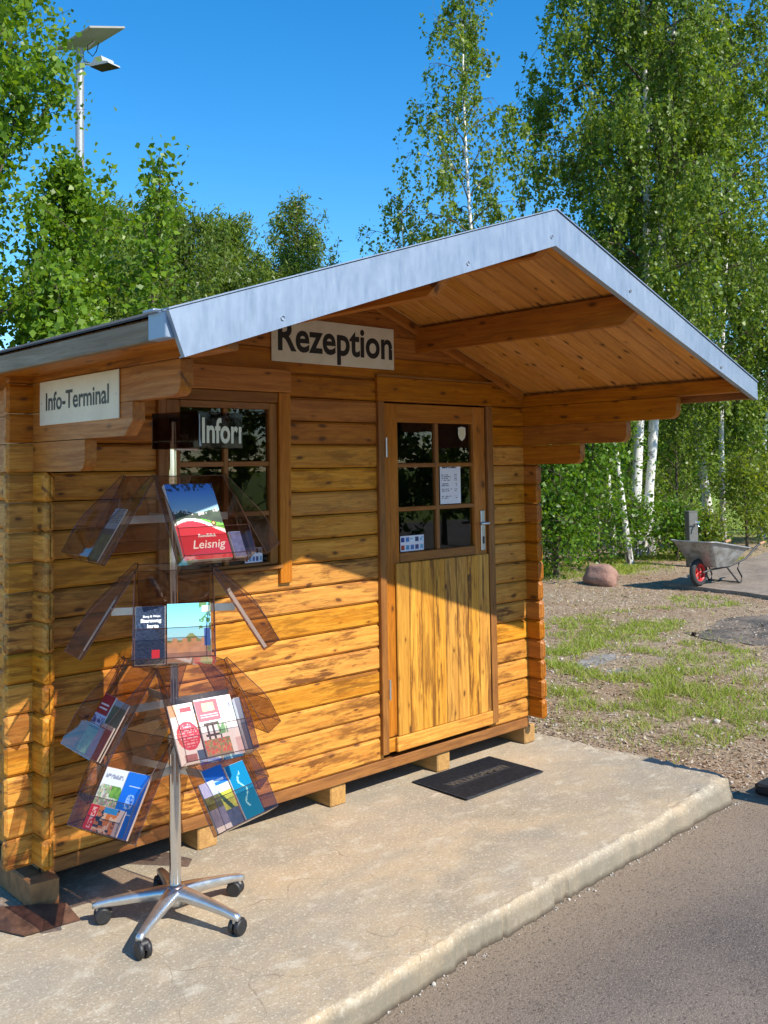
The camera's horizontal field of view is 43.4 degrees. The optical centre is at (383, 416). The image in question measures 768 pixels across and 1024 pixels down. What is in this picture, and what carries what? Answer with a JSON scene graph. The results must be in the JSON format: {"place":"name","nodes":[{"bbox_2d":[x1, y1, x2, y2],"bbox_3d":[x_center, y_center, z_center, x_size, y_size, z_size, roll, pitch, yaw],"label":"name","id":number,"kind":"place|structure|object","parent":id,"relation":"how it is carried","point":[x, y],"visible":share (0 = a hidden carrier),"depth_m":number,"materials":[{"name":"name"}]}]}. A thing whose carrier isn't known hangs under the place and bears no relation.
{"place":"outdoors","nodes":[
{"label":"outdoors","id":0,"kind":"place"},
{"bbox_2d":[0,0,767,374],"label":"sky","id":1,"kind":"structure","parent":0,"point":[269,98],"materials":[{"name":"blue"}]},
{"bbox_2d":[374,776,767,1023],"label":"asphalt yard","id":2,"kind":"structure","parent":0,"point":[676,933],"depth_m":3.41,"materials":[{"name":"grey asphalt"}]},
{"bbox_2d":[527,473,767,794],"bbox_3d":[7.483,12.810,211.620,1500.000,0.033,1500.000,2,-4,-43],"label":"ground","id":3,"kind":"structure","parent":0,"point":[739,540],"depth_m":8.39,"materials":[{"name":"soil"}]},
{"bbox_2d":[0,276,21,345],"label":"poplar tree","id":4,"kind":"object","parent":3,"relation":"on","point":[10,279],"visible":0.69,"depth_m":9.26,"materials":[{"name":"green plant"}]},
{"bbox_2d":[0,230,119,347],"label":"poplar tree","id":5,"kind":"object","parent":3,"relation":"on","point":[56,311],"visible":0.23,"depth_m":8.33,"materials":[{"name":"green plant"}]},
{"bbox_2d":[0,137,130,347],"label":"poplar tree","id":6,"kind":"object","parent":3,"relation":"on","point":[66,190],"visible":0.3,"depth_m":9.50,"materials":[{"name":"green plant"}]},
{"bbox_2d":[0,0,149,349],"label":"poplar tree","id":7,"kind":"object","parent":3,"relation":"on","point":[19,76],"visible":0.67,"depth_m":9.07,"materials":[{"name":"green plant"}]},
{"bbox_2d":[55,26,124,167],"bbox_3d":[-4.820,-1.846,15.763,1.055,9.183,0.689,-3,-4,39],"label":"solar lamp","id":8,"kind":"object","parent":3,"relation":"on","point":[91,37],"visible":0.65,"depth_m":15.89,"materials":[{"name":"metal"}]},
{"bbox_2d":[40,184,190,320],"bbox_3d":[-3.247,-0.227,11.813,2.034,5.304,2.102,-3,-4,34],"label":"poplar tree","id":9,"kind":"object","parent":3,"relation":"on","point":[115,315],"visible":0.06,"depth_m":11.63,"materials":[{"name":"green plant"}]},
{"bbox_2d":[98,183,194,306],"bbox_3d":[-3.784,-0.423,13.650,3.031,5.909,2.582,-1,-3,10],"label":"willow tree","id":10,"kind":"object","parent":3,"relation":"on","point":[127,233],"visible":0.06,"depth_m":13.87,"materials":[{"name":"green plant"}]},
{"bbox_2d":[103,134,200,317],"bbox_3d":[-2.384,-0.285,9.653,1.172,5.164,1.055,0,-3,-14],"label":"poplar tree","id":11,"kind":"object","parent":3,"relation":"on","point":[151,241],"visible":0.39,"depth_m":9.69,"materials":[{"name":"green plant"}]},
{"bbox_2d":[124,179,253,308],"bbox_3d":[-3.347,-0.669,15.946,3.396,6.629,3.842,-2,-3,17],"label":"willow tree","id":12,"kind":"object","parent":3,"relation":"on","point":[185,238],"visible":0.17,"depth_m":15.90,"materials":[{"name":"green plant"}]},
{"bbox_2d":[147,217,279,304],"bbox_3d":[-2.872,-0.536,17.950,4.516,6.559,3.972,-1,-3,-2],"label":"willow tree","id":13,"kind":"object","parent":3,"relation":"on","point":[255,258],"visible":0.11,"depth_m":18.05,"materials":[{"name":"green plant"}]},
{"bbox_2d":[195,202,276,291],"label":"willow tree","id":14,"kind":"object","parent":3,"relation":"on","point":[238,235],"visible":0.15,"depth_m":19.48,"materials":[{"name":"green plant"}]},
{"bbox_2d":[240,243,310,283],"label":"willow tree","id":15,"kind":"object","parent":3,"relation":"on","point":[294,268],"visible":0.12,"depth_m":19.43,"materials":[{"name":"green plant"}]},
{"bbox_2d":[246,187,343,281],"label":"willow tree","id":16,"kind":"object","parent":3,"relation":"on","point":[295,217],"visible":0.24,"depth_m":20.55,"materials":[{"name":"green plant"}]},
{"bbox_2d":[0,733,732,1023],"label":"concrete slab","id":17,"kind":"structure","parent":3,"relation":"on","point":[374,898],"depth_m":3.71,"materials":[{"name":"beige concrete"}]},
{"bbox_2d":[0,903,80,935],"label":"rusty sheet","id":18,"kind":"object","parent":17,"relation":"on","point":[23,920],"visible":1,"depth_m":3.46,"materials":[{"name":"brown metal"}]},
{"bbox_2d":[23,871,58,904],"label":"support block","id":19,"kind":"structure","parent":17,"relation":"on","point":[42,888],"depth_m":3.56,"materials":[{"name":"brown wood"}]},
{"bbox_2d":[61,411,280,959],"bbox_3d":[-0.769,0.904,3.537,0.790,1.830,0.790,2,-4,-43],"label":"brochure stand","id":20,"kind":"object","parent":17,"relation":"on","point":[173,433],"visible":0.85,"depth_m":3.49,"materials":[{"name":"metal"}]},
{"bbox_2d":[76,693,116,753],"bbox_3d":[-1.019,1.090,3.419,0.115,0.180,0.098,1,-4,-38],"label":"brochure","id":21,"kind":"object","parent":20,"relation":"in","point":[104,708],"visible":0.99,"depth_m":3.42,"materials":[{"name":"paper"}]},
{"bbox_2d":[85,722,114,761],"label":"brochure","id":22,"kind":"object","parent":20,"relation":"in","point":[104,740],"visible":0.95,"depth_m":3.31,"materials":[{"name":"paper"}]},
{"bbox_2d":[83,596,116,650],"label":"brochure","id":23,"kind":"object","parent":20,"relation":"in","point":[100,623],"visible":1,"depth_m":3.50,"materials":[{"name":"paper"}]},
{"bbox_2d":[82,803,126,837],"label":"brochure","id":24,"kind":"object","parent":20,"relation":"in","point":[104,820],"visible":0.96,"depth_m":3.27,"materials":[{"name":"paper"}]},
{"bbox_2d":[84,767,129,833],"bbox_3d":[-0.957,1.324,3.325,0.112,0.182,0.117,-3,-4,33],"label":"brochure","id":25,"kind":"object","parent":20,"relation":"in","point":[112,784],"visible":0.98,"depth_m":3.34,"materials":[{"name":"paper"}]},
{"bbox_2d":[88,509,127,561],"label":"brochure","id":26,"kind":"object","parent":20,"relation":"in","point":[106,535],"visible":0.88,"depth_m":3.38,"materials":[{"name":"paper"}]},
{"bbox_2d":[98,700,129,762],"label":"brochure","id":27,"kind":"object","parent":20,"relation":"in","point":[117,719],"visible":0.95,"depth_m":3.33,"materials":[{"name":"paper"}]},
{"bbox_2d":[109,772,151,840],"bbox_3d":[-0.864,1.318,3.262,0.105,0.183,0.119,-3,-4,33],"label":"brochure","id":28,"kind":"object","parent":20,"relation":"in","point":[134,785],"visible":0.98,"depth_m":3.27,"materials":[{"name":"paper"}]},
{"bbox_2d":[134,606,164,665],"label":"brochure","id":29,"kind":"object","parent":20,"relation":"in","point":[149,644],"visible":0.99,"depth_m":3.26,"materials":[{"name":"paper"}]},
{"bbox_2d":[166,702,206,766],"bbox_3d":[-0.669,1.076,3.264,0.092,0.179,0.115,1,-4,-38],"label":"brochure","id":30,"kind":"object","parent":20,"relation":"in","point":[191,741],"visible":0.9,"depth_m":3.26,"materials":[{"name":"paper"}]},
{"bbox_2d":[167,602,211,663],"bbox_3d":[-0.665,0.739,3.294,0.148,0.184,0.120,0,-3,-12],"label":"brochure","id":31,"kind":"object","parent":20,"relation":"in","point":[187,641],"visible":0.97,"depth_m":3.29,"materials":[{"name":"paper"}]},
{"bbox_2d":[162,483,232,562],"bbox_3d":[-0.649,0.368,3.355,0.185,0.263,0.174,1,-4,-37],"label":"brochure","id":32,"kind":"object","parent":20,"relation":"in","point":[194,505],"visible":0.98,"depth_m":3.34,"materials":[{"name":"paper"}]},
{"bbox_2d":[197,780,232,834],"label":"brochure","id":33,"kind":"object","parent":20,"relation":"in","point":[212,808],"visible":0.95,"depth_m":3.28,"materials":[{"name":"paper"}]},
{"bbox_2d":[192,695,239,760],"bbox_3d":[-0.580,1.074,3.329,0.118,0.183,0.119,1,-4,-38],"label":"brochure","id":34,"kind":"object","parent":20,"relation":"in","point":[218,739],"visible":0.98,"depth_m":3.32,"materials":[{"name":"paper"}]},
{"bbox_2d":[200,764,244,830],"bbox_3d":[-0.559,1.319,3.341,0.117,0.182,0.098,-3,-4,33],"label":"brochure","id":35,"kind":"object","parent":20,"relation":"in","point":[216,773],"visible":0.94,"depth_m":3.35,"materials":[{"name":"paper"}]},
{"bbox_2d":[223,694,245,755],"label":"brochure","id":36,"kind":"object","parent":20,"relation":"in","point":[235,727],"visible":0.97,"depth_m":3.37,"materials":[{"name":"paper"}]},
{"bbox_2d":[227,531,246,557],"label":"brochure","id":37,"kind":"object","parent":20,"relation":"in","point":[236,541],"visible":0.99,"depth_m":3.37,"materials":[{"name":"paper"}]},
{"bbox_2d":[231,697,253,752],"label":"brochure","id":38,"kind":"object","parent":20,"relation":"in","point":[242,724],"visible":0.98,"depth_m":3.37,"materials":[{"name":"paper"}]},
{"bbox_2d":[223,760,263,819],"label":"brochure","id":39,"kind":"object","parent":20,"relation":"in","point":[247,797],"visible":0.98,"depth_m":3.42,"materials":[{"name":"paper"}]},
{"bbox_2d":[227,588,266,647],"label":"brochure","id":40,"kind":"object","parent":20,"relation":"in","point":[246,617],"visible":1,"depth_m":3.48,"materials":[{"name":"paper"}]},
{"bbox_2d":[0,208,757,902],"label":"wooden cabin","id":41,"kind":"object","parent":17,"relation":"on","point":[524,346],"visible":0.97,"depth_m":4.47,"materials":[{"name":"brown wood"}]},
{"bbox_2d":[40,369,119,425],"bbox_3d":[-1.084,-0.060,3.404,0.006,0.163,0.618,2,-4,-43],"label":"terminal sign","id":42,"kind":"object","parent":41,"relation":"attached to","point":[89,397],"visible":1,"depth_m":3.38,"materials":[{"name":"white plastic"}]},
{"bbox_2d":[152,363,291,597],"bbox_3d":[-0.700,0.269,4.264,0.702,0.986,0.074,2,-4,-43],"label":"window","id":43,"kind":"structure","parent":41,"relation":"in","point":[206,377],"depth_m":4.34,"materials":[{"name":"brown wood"}]},
{"bbox_2d":[245,547,262,562],"bbox_3d":[-0.588,0.626,4.348,0.097,0.068,0.001,2,-4,-43],"label":"card notice","id":44,"kind":"object","parent":41,"relation":"attached to","point":[256,556],"visible":0.78,"depth_m":4.35,"materials":[{"name":"paper"}]},
{"bbox_2d":[271,320,393,369],"bbox_3d":[-0.235,-0.353,4.731,0.782,0.212,0.006,2,-4,-43],"label":"reception sign","id":45,"kind":"object","parent":41,"relation":"attached to","point":[328,343],"visible":0.97,"depth_m":4.72,"materials":[{"name":"white plastic"}]},
{"bbox_2d":[400,534,423,551],"bbox_3d":[0.147,0.663,5.033,0.172,0.080,0.001,2,-4,-43],"label":"card notice","id":46,"kind":"object","parent":41,"relation":"attached to","point":[412,543],"visible":1,"depth_m":5.03,"materials":[{"name":"paper"}]},
{"bbox_2d":[384,403,492,751],"bbox_3d":[0.301,0.821,5.135,0.791,1.762,0.104,2,-4,-43],"label":"door","id":47,"kind":"structure","parent":41,"relation":"in","point":[438,611],"depth_m":5.11,"materials":[{"name":"orange wood"}]},
{"bbox_2d":[458,427,465,440],"bbox_3d":[0.430,0.098,5.334,0.061,0.079,0.002,2,-4,-43],"label":"shield sticker","id":48,"kind":"object","parent":47,"relation":"attached to","point":[461,433],"visible":1,"depth_m":5.33,"materials":[{"name":"beige paper"}]},
{"bbox_2d":[440,467,460,503],"bbox_3d":[0.361,0.370,5.253,0.163,0.212,0.001,2,-4,-43],"label":"price list","id":49,"kind":"object","parent":41,"relation":"attached to","point":[450,486],"visible":1,"depth_m":5.25,"materials":[{"name":"paper"}]},
{"bbox_2d":[412,756,542,799],"bbox_3d":[0.491,1.871,5.011,0.600,0.009,0.380,2,-4,-43],"label":"doormat","id":50,"kind":"object","parent":17,"relation":"on","point":[472,779],"visible":1,"depth_m":4.98,"materials":[{"name":"rubber"}]},
{"bbox_2d":[356,188,447,257],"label":"birch tree","id":51,"kind":"object","parent":3,"relation":"on","point":[397,227],"visible":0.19,"depth_m":17.09,"materials":[{"name":"green plant"}]},
{"bbox_2d":[391,0,532,243],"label":"birch tree","id":52,"kind":"object","parent":3,"relation":"on","point":[466,60],"visible":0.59,"depth_m":16.64,"materials":[{"name":"green plant"}]},
{"bbox_2d":[540,464,594,559],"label":"shrub","id":53,"kind":"object","parent":3,"relation":"on","point":[556,492],"depth_m":15.62,"materials":[{"name":"green plant"}]},
{"bbox_2d":[538,473,614,579],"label":"shrub","id":54,"kind":"object","parent":3,"relation":"on","point":[559,527],"visible":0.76,"depth_m":14.43,"materials":[{"name":"green plant"}]},
{"bbox_2d":[387,577,767,1013],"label":"pebbles","id":55,"kind":"object","parent":3,"relation":"on","point":[715,721],"visible":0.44,"depth_m":6.39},
{"bbox_2d":[536,443,627,574],"bbox_3d":[2.648,1.115,15.127,2.177,2.790,2.323,-1,-3,-1],"label":"shrub","id":56,"kind":"object","parent":3,"relation":"on","point":[561,470],"visible":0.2,"depth_m":14.73,"materials":[{"name":"green plant"}]},
{"bbox_2d":[541,421,642,560],"bbox_3d":[2.939,0.681,17.516,2.918,3.899,3.211,0,-3,-21],"label":"shrub","id":57,"kind":"object","parent":3,"relation":"on","point":[634,423],"visible":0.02,"depth_m":16.72,"materials":[{"name":"green plant"}]},
{"bbox_2d":[541,443,647,545],"bbox_3d":[3.527,0.391,18.995,3.506,4.618,3.281,-3,-4,32],"label":"shrub","id":58,"kind":"object","parent":3,"relation":"on","point":[614,494],"visible":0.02,"depth_m":18.27,"materials":[{"name":"green plant"}]},
{"bbox_2d":[582,564,618,586],"bbox_3d":[3.117,2.324,13.770,0.449,0.416,0.524,2,-4,-43],"label":"boulder","id":59,"kind":"object","parent":3,"relation":"on","point":[604,575],"visible":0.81,"depth_m":13.60,"materials":[{"name":"pink stone"}]},
{"bbox_2d":[540,421,664,566],"bbox_3d":[3.423,1.068,15.777,2.285,2.936,2.884,-2,-3,21],"label":"shrub","id":60,"kind":"object","parent":3,"relation":"on","point":[599,462],"visible":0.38,"depth_m":15.53,"materials":[{"name":"green plant"}]},
{"bbox_2d":[582,223,652,563],"bbox_3d":[3.732,-0.409,16.925,1.908,6.002,1.910,2,-4,-43],"label":"birch tree","id":61,"kind":"object","parent":3,"relation":"on","point":[628,555],"visible":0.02,"depth_m":16.63,"materials":[{"name":"white plant"}]},
{"bbox_2d":[470,0,767,556],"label":"birch tree","id":62,"kind":"object","parent":3,"relation":"on","point":[721,141],"visible":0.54,"depth_m":17.48,"materials":[{"name":"green plant"}]},
{"bbox_2d":[577,654,661,672],"bbox_3d":[2.058,2.162,8.353,0.926,0.050,0.739,2,-4,-43],"label":"gravel patch","id":63,"kind":"object","parent":3,"relation":"on","point":[604,657],"visible":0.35,"depth_m":8.47,"materials":[{"name":"grey gravel"}]},
{"bbox_2d":[600,238,650,557],"bbox_3d":[3.885,-0.352,17.956,1.675,5.982,2.175,2,-4,-43],"label":"birch tree","id":64,"kind":"object","parent":3,"relation":"on","point":[609,485],"visible":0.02,"depth_m":17.74,"materials":[{"name":"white plant"}]},
{"bbox_2d":[590,481,676,559],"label":"shrub","id":65,"kind":"object","parent":3,"relation":"on","point":[645,512],"visible":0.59,"depth_m":16.93,"materials":[{"name":"green plant"}]},
{"bbox_2d":[514,0,767,555],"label":"birch tree","id":66,"kind":"object","parent":3,"relation":"on","point":[621,195],"visible":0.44,"depth_m":17.38,"materials":[{"name":"green plant"}]},
{"bbox_2d":[587,420,710,522],"bbox_3d":[5.315,0.337,21.254,3.225,4.908,3.340,2,-4,-43],"label":"shrub","id":67,"kind":"object","parent":3,"relation":"on","point":[627,449],"visible":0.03,"depth_m":20.84,"materials":[{"name":"green plant"}]},
{"bbox_2d":[556,400,767,487],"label":"woods","id":68,"kind":"object","parent":3,"relation":"on","point":[685,451],"visible":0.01,"depth_m":66.73,"materials":[{"name":"green plant"}]},
{"bbox_2d":[557,1,767,529],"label":"birch tree","id":69,"kind":"object","parent":3,"relation":"on","point":[734,413],"visible":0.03,"depth_m":22.75,"materials":[{"name":"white plant"}]},
{"bbox_2d":[638,485,717,559],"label":"shrub","id":70,"kind":"object","parent":3,"relation":"on","point":[676,509],"visible":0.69,"depth_m":17.09,"materials":[{"name":"green plant"}]},
{"bbox_2d":[620,402,739,536],"bbox_3d":[5.686,0.767,19.395,2.284,3.840,2.940,-1,-3,-7],"label":"shrub","id":71,"kind":"object","parent":3,"relation":"on","point":[676,440],"visible":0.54,"depth_m":18.84,"materials":[{"name":"green plant"}]},
{"bbox_2d":[601,70,758,554],"bbox_3d":[5.143,-2.085,18.416,3.344,9.450,3.581,-3,-4,34],"label":"birch tree","id":72,"kind":"object","parent":3,"relation":"on","point":[663,221],"visible":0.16,"depth_m":18.11,"materials":[{"name":"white plant"}]},
{"bbox_2d":[630,402,736,518],"bbox_3d":[6.950,0.417,23.682,3.755,4.954,3.733,1,-3,-27],"label":"shrub","id":73,"kind":"object","parent":3,"relation":"on","point":[694,481],"visible":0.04,"depth_m":23.48,"materials":[{"name":"green plant"}]},
{"bbox_2d":[684,511,699,566],"bbox_3d":[5.115,2.027,15.928,0.180,0.915,0.254,0,-3,-17],"label":"tap post","id":74,"kind":"object","parent":3,"relation":"on","point":[691,525],"visible":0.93,"depth_m":15.93,"materials":[{"name":"metal"}]},
{"bbox_2d":[620,26,767,543],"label":"birch tree","id":75,"kind":"object","parent":3,"relation":"on","point":[748,355],"visible":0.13,"depth_m":19.94,"materials":[{"name":"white plant"}]},
{"bbox_2d":[643,319,750,506],"bbox_3d":[8.424,-0.001,26.675,3.639,6.059,4.654,-2,-3,28],"label":"shrub","id":76,"kind":"object","parent":3,"relation":"on","point":[705,454],"visible":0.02,"depth_m":26.52,"materials":[{"name":"green plant"}]},
{"bbox_2d":[674,502,738,558],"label":"shrub","id":77,"kind":"object","parent":3,"relation":"on","point":[714,531],"visible":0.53,"depth_m":17.07,"materials":[{"name":"green plant"}]},
{"bbox_2d":[659,239,767,537],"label":"birch tree","id":78,"kind":"object","parent":3,"relation":"on","point":[729,443],"visible":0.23,"depth_m":21.79,"materials":[{"name":"green plant"}]},
{"bbox_2d":[682,615,767,645],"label":"asphalt patch","id":79,"kind":"object","parent":3,"relation":"on","point":[746,622],"visible":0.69,"depth_m":9.81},
{"bbox_2d":[682,341,767,505],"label":"shrub","id":80,"kind":"object","parent":3,"relation":"on","point":[737,435],"visible":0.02,"depth_m":24.10,"materials":[{"name":"green plant"}]},
{"bbox_2d":[699,444,767,549],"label":"shrub","id":81,"kind":"object","parent":3,"relation":"on","point":[742,474],"visible":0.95,"depth_m":18.93,"materials":[{"name":"green plant"}]},
{"bbox_2d":[727,450,767,543],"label":"shrub","id":82,"kind":"object","parent":3,"relation":"on","point":[765,483],"visible":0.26,"depth_m":20.07,"materials":[{"name":"green plant"}]},
{"bbox_2d":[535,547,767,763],"bbox_3d":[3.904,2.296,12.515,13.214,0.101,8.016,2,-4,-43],"label":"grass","id":83,"kind":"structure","parent":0,"point":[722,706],"depth_m":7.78,"materials":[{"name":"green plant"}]},
{"bbox_2d":[664,552,767,599],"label":"pavement","id":84,"kind":"structure","parent":0,"point":[754,573],"depth_m":13.54,"materials":[{"name":"grey concrete"}]},
{"bbox_2d":[670,539,764,585],"bbox_3d":[4.662,2.002,13.415,1.495,0.622,0.746,2,-4,-43],"label":"wheelbarrow","id":85,"kind":"object","parent":84,"relation":"on","point":[701,555],"visible":1,"depth_m":13.05,"materials":[{"name":"metal"}]},
{"bbox_2d":[755,777,767,795],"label":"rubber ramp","id":86,"kind":"structure","parent":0,"point":[761,787],"depth_m":4.98,"materials":[{"name":"rubber"}]}
]}

